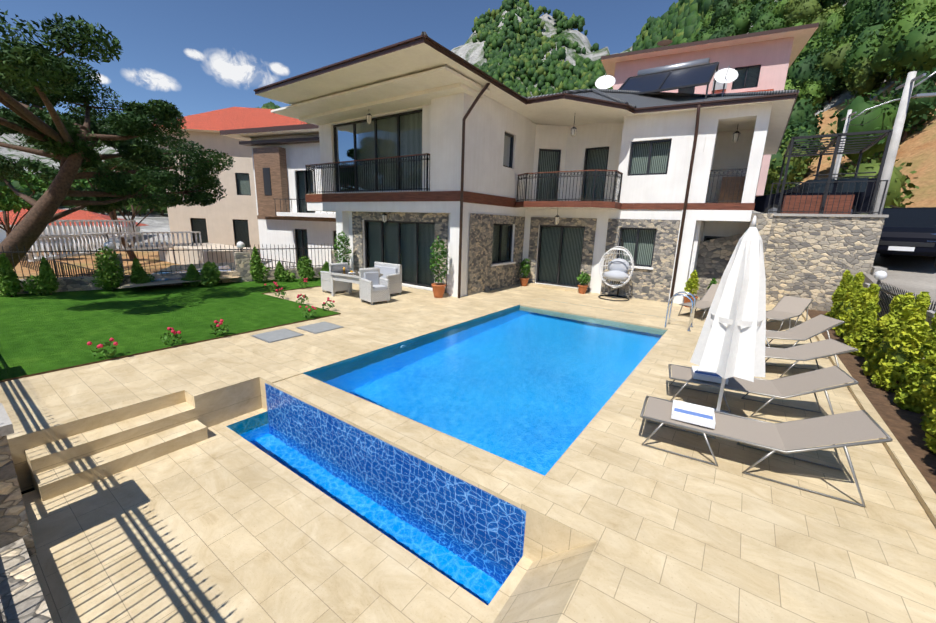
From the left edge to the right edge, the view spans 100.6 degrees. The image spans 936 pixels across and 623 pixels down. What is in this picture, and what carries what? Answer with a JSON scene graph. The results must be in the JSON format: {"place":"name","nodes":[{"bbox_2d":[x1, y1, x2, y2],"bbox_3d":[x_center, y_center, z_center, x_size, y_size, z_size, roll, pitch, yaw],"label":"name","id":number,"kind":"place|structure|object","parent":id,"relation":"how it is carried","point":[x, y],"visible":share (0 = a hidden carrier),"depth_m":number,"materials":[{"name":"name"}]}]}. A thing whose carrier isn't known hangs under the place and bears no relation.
{"place":"outdoors","nodes":[
{"label":"outdoors","id":0,"kind":"place"},
{"bbox_2d":[91,74,108,83],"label":"cloud","id":1,"kind":"structure","parent":0,"point":[105,80],"depth_m":2005.83,"materials":[{"name":"white"}]},
{"bbox_2d":[126,71,175,89],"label":"cloud","id":2,"kind":"structure","parent":0,"point":[162,81],"depth_m":2123.91,"materials":[{"name":"white"}]},
{"bbox_2d":[0,268,340,382],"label":"lawn","id":3,"kind":"structure","parent":0,"point":[46,333],"depth_m":8.56,"materials":[{"name":"grass"}]},
{"bbox_2d":[0,253,22,296],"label":"young conifer","id":4,"kind":"object","parent":3,"relation":"on","point":[10,283],"visible":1,"depth_m":10.07,"materials":[{"name":"green plant"}]},
{"bbox_2d":[22,257,59,295],"bbox_3d":[-11.577,-0.945,10.488,0.690,1.064,0.713,11,16,34],"label":"young conifer","id":5,"kind":"object","parent":3,"relation":"on","point":[46,279],"visible":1,"depth_m":10.45,"materials":[{"name":"green plant"}]},
{"bbox_2d":[91,246,123,290],"bbox_3d":[-10.496,-1.225,11.293,0.852,1.347,0.654,5,13,13],"label":"shrub","id":6,"kind":"object","parent":3,"relation":"on","point":[108,275],"visible":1,"depth_m":11.18,"materials":[{"name":"green plant"}]},
{"bbox_2d":[130,258,154,288],"bbox_3d":[-9.956,-1.157,11.804,0.596,0.996,0.744,0,13,-9],"label":"young conifer","id":7,"kind":"object","parent":3,"relation":"on","point":[139,274],"visible":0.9,"depth_m":11.60,"materials":[{"name":"green plant"}]},
{"bbox_2d":[181,264,200,286],"bbox_3d":[-8.908,-1.184,12.540,0.606,0.805,0.605,3,13,4],"label":"young conifer","id":8,"kind":"object","parent":3,"relation":"on","point":[192,273],"visible":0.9,"depth_m":12.41,"materials":[{"name":"green plant"}]},
{"bbox_2d":[197,261,220,286],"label":"shrub","id":9,"kind":"object","parent":3,"relation":"on","point":[210,272],"visible":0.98,"depth_m":12.60,"materials":[{"name":"green plant"}]},
{"bbox_2d":[87,278,334,358],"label":"rose bushes","id":10,"kind":"object","parent":3,"relation":"on","point":[175,333],"visible":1,"depth_m":7.47,"materials":[{"name":"red plant"}]},
{"bbox_2d":[249,246,269,282],"bbox_3d":[-7.318,-1.638,13.587,0.633,1.311,0.614,3,13,6],"label":"young conifer","id":11,"kind":"object","parent":3,"relation":"on","point":[258,269],"visible":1,"depth_m":13.48,"materials":[{"name":"green plant"}]},
{"bbox_2d":[274,261,295,281],"bbox_3d":[-6.655,-1.445,14.059,0.784,0.793,0.582,2,13,0],"label":"young conifer","id":12,"kind":"object","parent":3,"relation":"on","point":[280,273],"visible":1,"depth_m":13.95,"materials":[{"name":"green plant"}]},
{"bbox_2d":[296,256,314,280],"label":"shrub","id":13,"kind":"object","parent":3,"relation":"on","point":[305,272],"visible":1,"depth_m":14.36,"materials":[{"name":"green plant"}]},
{"bbox_2d":[318,261,328,276],"bbox_3d":[-5.469,-1.591,15.017,0.635,0.732,0.626,11,16,34],"label":"young conifer","id":14,"kind":"object","parent":3,"relation":"on","point":[325,267],"visible":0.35,"depth_m":14.90,"materials":[{"name":"green plant"}]},
{"bbox_2d":[185,49,203,58],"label":"cloud","id":15,"kind":"structure","parent":0,"point":[194,54],"depth_m":2156.59,"materials":[{"name":"white"}]},
{"bbox_2d":[116,243,273,288],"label":"neighbour terraces","id":16,"kind":"object","parent":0,"point":[171,254],"visible":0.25,"depth_m":21.19,"materials":[{"name":"stone"}]},
{"bbox_2d":[0,208,147,242],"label":"house","id":17,"kind":"structure","parent":16,"relation":"on","point":[82,215],"depth_m":33.31,"materials":[{"name":"red paint"}]},
{"bbox_2d":[27,220,201,261],"bbox_3d":[-18.362,-3.837,19.741,2.933,1.540,10.063,2,13,-1],"label":"white fence","id":18,"kind":"object","parent":16,"relation":"on","point":[54,237],"visible":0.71,"depth_m":19.16,"materials":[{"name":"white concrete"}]},
{"bbox_2d":[21,254,296,276],"bbox_3d":[-15.294,-2.154,19.381,13.038,1.020,7.845,11,16,34],"label":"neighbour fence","id":19,"kind":"object","parent":16,"relation":"on","point":[89,269],"visible":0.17,"depth_m":17.11,"materials":[{"name":"black metal"}]},
{"bbox_2d":[209,52,273,83],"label":"cloud","id":20,"kind":"structure","parent":0,"point":[223,66],"depth_m":2262.56,"materials":[{"name":"white"}]},
{"bbox_2d":[270,63,288,74],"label":"cloud","id":21,"kind":"structure","parent":0,"point":[278,68],"depth_m":2352.39,"materials":[{"name":"white"}]},
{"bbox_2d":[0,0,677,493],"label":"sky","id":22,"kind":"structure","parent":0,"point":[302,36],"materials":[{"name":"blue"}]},
{"bbox_2d":[13,251,766,304],"bbox_3d":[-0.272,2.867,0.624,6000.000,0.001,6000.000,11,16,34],"label":"ground","id":23,"kind":"structure","parent":0,"point":[156,257],"depth_m":22.34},
{"bbox_2d":[0,403,52,622],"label":"boundary wall","id":24,"kind":"structure","parent":23,"relation":"on","point":[22,599],"depth_m":2.99,"materials":[{"name":"stone"}]},
{"bbox_2d":[0,9,235,268],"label":"pine tree","id":25,"kind":"object","parent":23,"relation":"on","point":[34,81],"visible":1,"depth_m":12.10,"materials":[{"name":"green plant"}]},
{"bbox_2d":[0,250,337,294],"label":"boundary wall","id":26,"kind":"structure","parent":23,"relation":"on","point":[241,270],"depth_m":12.59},
{"bbox_2d":[0,243,336,279],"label":"boundary fence","id":27,"kind":"object","parent":26,"relation":"on","point":[163,250],"visible":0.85,"depth_m":12.39,"materials":[{"name":"black metal"}]},
{"bbox_2d":[104,241,244,252],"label":"garden globe lamps","id":28,"kind":"object","parent":26,"relation":"on","point":[111,245],"visible":0.75,"depth_m":11.64,"materials":[{"name":"white glass"}]},
{"bbox_2d":[220,124,336,268],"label":"neighbouring house","id":29,"kind":"structure","parent":23,"relation":"on","point":[282,156],"depth_m":20.51,"materials":[{"name":"white paint"}]},
{"bbox_2d":[265,383,525,570],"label":"pool tile wall","id":30,"kind":"structure","parent":0,"point":[491,526],"depth_m":4.12,"materials":[{"name":"blue tile"}]},
{"bbox_2d":[0,283,935,622],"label":"pool deck","id":31,"kind":"structure","parent":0,"point":[162,493],"depth_m":3.61,"materials":[{"name":"tile"}]},
{"bbox_2d":[251,321,342,342],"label":"paving slabs","id":32,"kind":"structure","parent":31,"relation":"on","point":[284,334],"depth_m":7.99,"materials":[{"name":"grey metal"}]},
{"bbox_2d":[320,262,347,292],"bbox_3d":[-4.258,-1.092,12.409,0.638,0.969,0.638,12,17,39],"label":"wicker chair","id":33,"kind":"object","parent":31,"relation":"on","point":[326,282],"visible":0.58,"depth_m":12.20,"materials":[{"name":"white wicker"}]},
{"bbox_2d":[333,231,351,264],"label":"potted plant","id":34,"kind":"object","parent":31,"relation":"on","point":[339,245],"visible":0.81,"depth_m":14.78,"materials":[{"name":"plant"}]},
{"bbox_2d":[328,267,382,301],"bbox_3d":[-3.394,-0.865,11.766,1.400,0.870,0.840,9,15,29],"label":"wicker table","id":35,"kind":"object","parent":31,"relation":"on","point":[350,277],"visible":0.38,"depth_m":11.60,"materials":[{"name":"white wicker"}]},
{"bbox_2d":[359,267,389,304],"bbox_3d":[-2.666,-0.735,11.078,0.638,0.969,0.638,-11,18,-44],"label":"wicker chair","id":36,"kind":"object","parent":31,"relation":"on","point":[374,286],"visible":1,"depth_m":10.98,"materials":[{"name":"white wicker"}]},
{"bbox_2d":[271,66,489,296],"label":"villa block","id":37,"kind":"structure","parent":31,"relation":"on","point":[419,113],"depth_m":13.45,"materials":[{"name":"white paint"}]},
{"bbox_2d":[305,153,429,193],"bbox_3d":[-3.863,-4.954,14.297,6.605,1.140,0.400,11,16,34],"label":"balcony railing","id":38,"kind":"object","parent":37,"relation":"on","point":[308,181],"visible":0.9,"depth_m":13.81,"materials":[{"name":"black metal"}]},
{"bbox_2d":[305,191,459,201],"bbox_3d":[-3.352,-4.122,14.056,8.060,0.300,0.430,11,16,34],"label":"balcony edge","id":39,"kind":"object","parent":37,"relation":"attached to","point":[407,196],"depth_m":13.42,"materials":[{"name":"brown paint"}]},
{"bbox_2d":[374,262,401,294],"bbox_3d":[-2.760,-1.053,12.459,1.188,0.969,0.638,11,16,34],"label":"wicker sofa","id":40,"kind":"object","parent":31,"relation":"on","point":[391,272],"visible":0.52,"depth_m":12.30,"materials":[{"name":"white wicker"}]},
{"bbox_2d":[429,236,449,297],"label":"tall potted plant","id":41,"kind":"object","parent":31,"relation":"on","point":[438,288],"visible":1,"depth_m":11.98,"materials":[{"name":"green plant"}]},
{"bbox_2d":[226,300,671,435],"bbox_3d":[1.123,1.355,7.918,4.250,1.450,9.360,11,16,34],"label":"pool shell","id":42,"kind":"object","parent":31,"relation":"in","point":[259,426],"visible":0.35,"depth_m":5.75},
{"bbox_2d":[241,306,666,604],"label":"pool water","id":43,"kind":"structure","parent":42,"relation":"in","point":[533,389],"depth_m":5.54,"materials":[{"name":"blue liquid"}]},
{"bbox_2d":[519,258,530,285],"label":"pot plant","id":44,"kind":"object","parent":31,"relation":"on","point":[524,274],"depth_m":14.97,"materials":[{"name":"plant"}]},
{"bbox_2d":[576,271,590,293],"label":"pot plant","id":45,"kind":"object","parent":31,"relation":"on","point":[582,278],"depth_m":13.68,"materials":[{"name":"plant"}]},
{"bbox_2d":[598,238,633,300],"bbox_3d":[4.937,-1.417,12.840,1.078,2.002,1.045,11,16,34],"label":"hanging egg chair","id":46,"kind":"object","parent":31,"relation":"on","point":[619,268],"visible":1,"depth_m":12.78,"materials":[{"name":"white wicker"}]},
{"bbox_2d":[460,93,772,303],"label":"villa walls","id":47,"kind":"structure","parent":31,"relation":"on","point":[648,156],"depth_m":12.88,"materials":[{"name":"white paint"}]},
{"bbox_2d":[253,32,798,154],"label":"roof","id":48,"kind":"structure","parent":47,"relation":"on","point":[423,51],"depth_m":11.61,"materials":[{"name":"beige paint"}]},
{"bbox_2d":[595,58,737,98],"bbox_3d":[7.098,-7.970,14.067,4.479,2.370,2.291,11,16,34],"label":"solar water heater","id":49,"kind":"object","parent":48,"relation":"on","point":[695,73],"visible":0.69,"depth_m":13.89,"materials":[{"name":"dark glass"},{"name":"grey metal"},{"name":"white plastic"}]},
{"bbox_2d":[366,113,739,224],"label":"wall lamps","id":50,"kind":"object","parent":47,"relation":"attached to","point":[736,134],"visible":0.98,"depth_m":13.00,"materials":[{"name":"metal"}]},
{"bbox_2d":[458,81,754,302],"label":"downpipes and trim","id":51,"kind":"structure","parent":47,"relation":"attached to","point":[473,197],"depth_m":12.14,"materials":[{"name":"brown metal"}]},
{"bbox_2d":[516,168,746,202],"bbox_3d":[4.802,-4.018,12.517,6.922,0.970,1.004,7,14,22],"label":"balcony rail","id":52,"kind":"object","parent":47,"relation":"on","point":[616,185],"visible":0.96,"depth_m":12.56,"materials":[{"name":"black metal"}]},
{"bbox_2d":[664,291,695,331],"bbox_3d":[5.131,0.454,9.498,0.593,1.861,0.590,11,16,34],"label":"pool ladder","id":53,"kind":"object","parent":31,"relation":"on","point":[692,310],"visible":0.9,"depth_m":9.37,"materials":[{"name":"silver metal"}]},
{"bbox_2d":[683,270,699,307],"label":"potted plant","id":54,"kind":"object","parent":31,"relation":"on","point":[691,283],"visible":0.94,"depth_m":11.84,"materials":[{"name":"plant"}]},
{"bbox_2d":[678,284,718,320],"bbox_3d":[6.714,-0.291,10.903,1.874,0.780,0.628,-7,16,-35],"label":"sun lounger","id":55,"kind":"object","parent":31,"relation":"on","point":[705,302],"visible":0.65,"depth_m":11.16,"materials":[{"name":"grey fabric"}]},
{"bbox_2d":[707,278,716,289],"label":"potted plant","id":56,"kind":"object","parent":31,"relation":"on","point":[713,281],"visible":0.25,"depth_m":12.15,"materials":[{"name":"plant"}]},
{"bbox_2d":[690,216,765,413],"bbox_3d":[3.126,0.162,4.557,0.710,2.500,0.710,-6,15,-32],"label":"closed parasol","id":57,"kind":"object","parent":31,"relation":"on","point":[731,341],"visible":0.81,"depth_m":4.38,"materials":[{"name":"white fabric"}]},
{"bbox_2d":[668,364,858,422],"bbox_3d":[3.763,0.966,5.208,1.914,0.675,0.628,8,14,25],"label":"sun lounger","id":58,"kind":"object","parent":31,"relation":"on","point":[800,384],"visible":0.83,"depth_m":5.08,"materials":[{"name":"grey fabric"}]},
{"bbox_2d":[640,395,892,506],"bbox_3d":[2.852,1.207,4.022,1.914,0.675,0.628,9,15,28],"label":"sun lounger","id":59,"kind":"object","parent":31,"relation":"on","point":[789,437],"visible":1,"depth_m":3.88,"materials":[{"name":"grey fabric"}]},
{"bbox_2d":[766,296,812,330],"bbox_3d":[7.939,0.047,9.839,1.914,0.675,0.628,-6,15,-32],"label":"sun lounger","id":60,"kind":"object","parent":31,"relation":"on","point":[787,307],"visible":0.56,"depth_m":10.00,"materials":[{"name":"grey fabric"}]},
{"bbox_2d":[692,213,888,318],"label":"retaining wall","id":61,"kind":"structure","parent":31,"relation":"on","point":[814,257],"depth_m":12.07,"materials":[{"name":"rubble stone"},{"name":"concrete"}]},
{"bbox_2d":[766,314,844,357],"bbox_3d":[6.187,0.423,7.790,1.875,0.739,0.628,4,13,8],"label":"sun lounger","id":62,"kind":"object","parent":31,"relation":"on","point":[808,329],"visible":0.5,"depth_m":7.64,"materials":[{"name":"grey fabric"}]},
{"bbox_2d":[765,339,857,377],"bbox_3d":[5.221,0.737,6.627,1.955,0.583,0.628,5,13,12],"label":"sun lounger","id":63,"kind":"object","parent":31,"relation":"on","point":[816,350],"visible":0.5,"depth_m":6.44,"materials":[{"name":"grey fabric"}]},
{"bbox_2d":[0,0,935,250],"bbox_3d":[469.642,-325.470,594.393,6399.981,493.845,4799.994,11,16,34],"label":"mountain terrain","id":64,"kind":"structure","parent":0,"point":[917,149],"depth_m":42.10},
{"bbox_2d":[0,171,50,236],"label":"garden tree","id":65,"kind":"object","parent":64,"relation":"on","point":[10,200],"visible":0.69,"depth_m":22.59,"materials":[{"name":"green plant"}]},
{"bbox_2d":[16,153,153,260],"bbox_3d":[-21.009,-5.855,22.696,5.912,6.782,5.454,-1,13,-14],"label":"tree","id":66,"kind":"object","parent":64,"relation":"on","point":[116,164],"visible":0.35,"depth_m":20.55,"materials":[{"name":"green plant"}]},
{"bbox_2d":[71,179,161,247],"bbox_3d":[-26.699,-7.385,30.639,7.374,6.738,6.631,11,16,34],"label":"garden tree","id":67,"kind":"object","parent":64,"relation":"on","point":[83,183],"visible":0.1,"depth_m":30.14,"materials":[{"name":"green plant"}]},
{"bbox_2d":[157,107,306,248],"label":"house","id":68,"kind":"structure","parent":64,"relation":"on","point":[231,218],"depth_m":29.35,"materials":[{"name":"beige paint"}]},
{"bbox_2d":[0,0,935,216],"bbox_3d":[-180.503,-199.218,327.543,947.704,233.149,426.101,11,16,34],"label":"hillside forest","id":69,"kind":"object","parent":64,"relation":"on","point":[861,48],"visible":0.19,"depth_m":46.51,"materials":[{"name":"green plant"}]},
{"bbox_2d":[601,23,818,196],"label":"pink house","id":70,"kind":"structure","parent":64,"relation":"on","point":[760,61],"depth_m":24.94,"materials":[{"name":"paint"}]},
{"bbox_2d":[805,309,935,493],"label":"planting bed soil","id":71,"kind":"structure","parent":0,"point":[905,428],"depth_m":5.08,"materials":[{"name":"soil"}]},
{"bbox_2d":[824,270,849,316],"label":"conifer hedge","id":72,"kind":"object","parent":71,"relation":"on","point":[846,272],"visible":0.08,"depth_m":10.31,"materials":[{"name":"green plant"}]},
{"bbox_2d":[829,273,853,326],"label":"conifer hedge","id":73,"kind":"object","parent":71,"relation":"on","point":[839,297],"visible":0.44,"depth_m":9.81,"materials":[{"name":"green plant"}]},
{"bbox_2d":[832,272,864,330],"bbox_3d":[9.214,-0.198,9.314,0.578,1.545,0.595,11,16,34],"label":"conifer hedge","id":74,"kind":"object","parent":71,"relation":"on","point":[854,286],"visible":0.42,"depth_m":9.24,"materials":[{"name":"green plant"}]},
{"bbox_2d":[835,287,866,337],"bbox_3d":[8.795,0.072,8.739,0.625,1.260,0.633,11,16,34],"label":"conifer hedge","id":75,"kind":"object","parent":71,"relation":"on","point":[854,300],"visible":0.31,"depth_m":8.74,"materials":[{"name":"green plant"}]},
{"bbox_2d":[844,300,876,356],"bbox_3d":[7.739,0.352,7.559,0.504,1.175,0.480,11,16,34],"label":"conifer hedge","id":76,"kind":"object","parent":71,"relation":"on","point":[858,337],"visible":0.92,"depth_m":7.50,"materials":[{"name":"green plant"}]},
{"bbox_2d":[843,283,881,343],"bbox_3d":[8.313,0.106,8.113,0.533,1.423,0.525,11,16,34],"label":"conifer hedge","id":77,"kind":"object","parent":71,"relation":"on","point":[873,290],"visible":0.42,"depth_m":8.01,"materials":[{"name":"green plant"}]},
{"bbox_2d":[863,294,902,362],"bbox_3d":[7.416,0.401,6.769,0.583,1.413,0.573,11,16,34],"label":"conifer hedge","id":78,"kind":"object","parent":71,"relation":"on","point":[877,335],"visible":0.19,"depth_m":6.86,"materials":[{"name":"green plant"}]},
{"bbox_2d":[861,292,915,377],"bbox_3d":[6.912,0.424,6.295,0.572,1.513,0.595,11,16,34],"label":"conifer hedge","id":79,"kind":"object","parent":71,"relation":"on","point":[890,323],"visible":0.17,"depth_m":6.33,"materials":[{"name":"green plant"}]},
{"bbox_2d":[863,280,935,358],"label":"roadside fence","id":80,"kind":"object","parent":71,"relation":"on","point":[886,288],"visible":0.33,"depth_m":8.88,"materials":[{"name":"black metal"}]},
{"bbox_2d":[873,271,886,279],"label":"globe lamps","id":81,"kind":"object","parent":80,"relation":"attached to","point":[879,275],"visible":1,"depth_m":9.78,"materials":[{"name":"white glass"}]},
{"bbox_2d":[871,291,931,392],"bbox_3d":[6.568,0.488,5.781,0.582,1.602,0.618,11,16,34],"label":"conifer hedge","id":82,"kind":"object","parent":71,"relation":"on","point":[905,353],"visible":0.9,"depth_m":5.73,"materials":[{"name":"green plant"}]},
{"bbox_2d":[893,312,935,412],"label":"conifer hedge","id":83,"kind":"object","parent":71,"relation":"on","point":[910,396],"visible":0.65,"depth_m":5.15,"materials":[{"name":"green plant"}]},
{"bbox_2d":[920,368,935,436],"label":"conifer hedge","id":84,"kind":"object","parent":71,"relation":"on","point":[928,390],"visible":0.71,"depth_m":4.64,"materials":[{"name":"green plant"}]},
{"bbox_2d":[923,409,935,453],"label":"conifer hedge","id":85,"kind":"object","parent":71,"relation":"on","point":[930,441],"visible":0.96,"depth_m":4.24,"materials":[{"name":"green plant"}]},
{"bbox_2d":[862,253,935,330],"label":"road surface","id":86,"kind":"object","parent":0,"point":[915,275],"visible":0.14,"depth_m":11.08,"materials":[{"name":"grey asphalt"}]},
{"bbox_2d":[832,71,935,214],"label":"utility poles","id":87,"kind":"object","parent":86,"relation":"on","point":[908,85],"visible":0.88,"depth_m":11.58,"materials":[{"name":"concrete"}]},
{"bbox_2d":[875,205,935,266],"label":"car","id":88,"kind":"object","parent":86,"relation":"on","point":[909,231],"visible":0.65,"depth_m":11.43,"materials":[{"name":"black paint"}]},
{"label":"upper terrace","id":89,"kind":"structure","parent":0,"visible":0},
{"bbox_2d":[754,172,876,213],"bbox_3d":[13.286,-4.365,14.983,1.930,1.618,3.581,-11,18,-44],"label":"railing","id":90,"kind":"object","parent":89,"relation":"on","point":[761,203],"visible":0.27,"depth_m":14.03,"materials":[{"name":"black metal"}]},
{"bbox_2d":[767,129,892,213],"bbox_3d":[12.124,-4.498,13.426,2.635,2.495,4.258,11,16,34],"label":"terrace pergola","id":91,"kind":"object","parent":89,"relation":"on","point":[825,203],"visible":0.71,"depth_m":12.36,"materials":[{"name":"black metal"}]}
]}

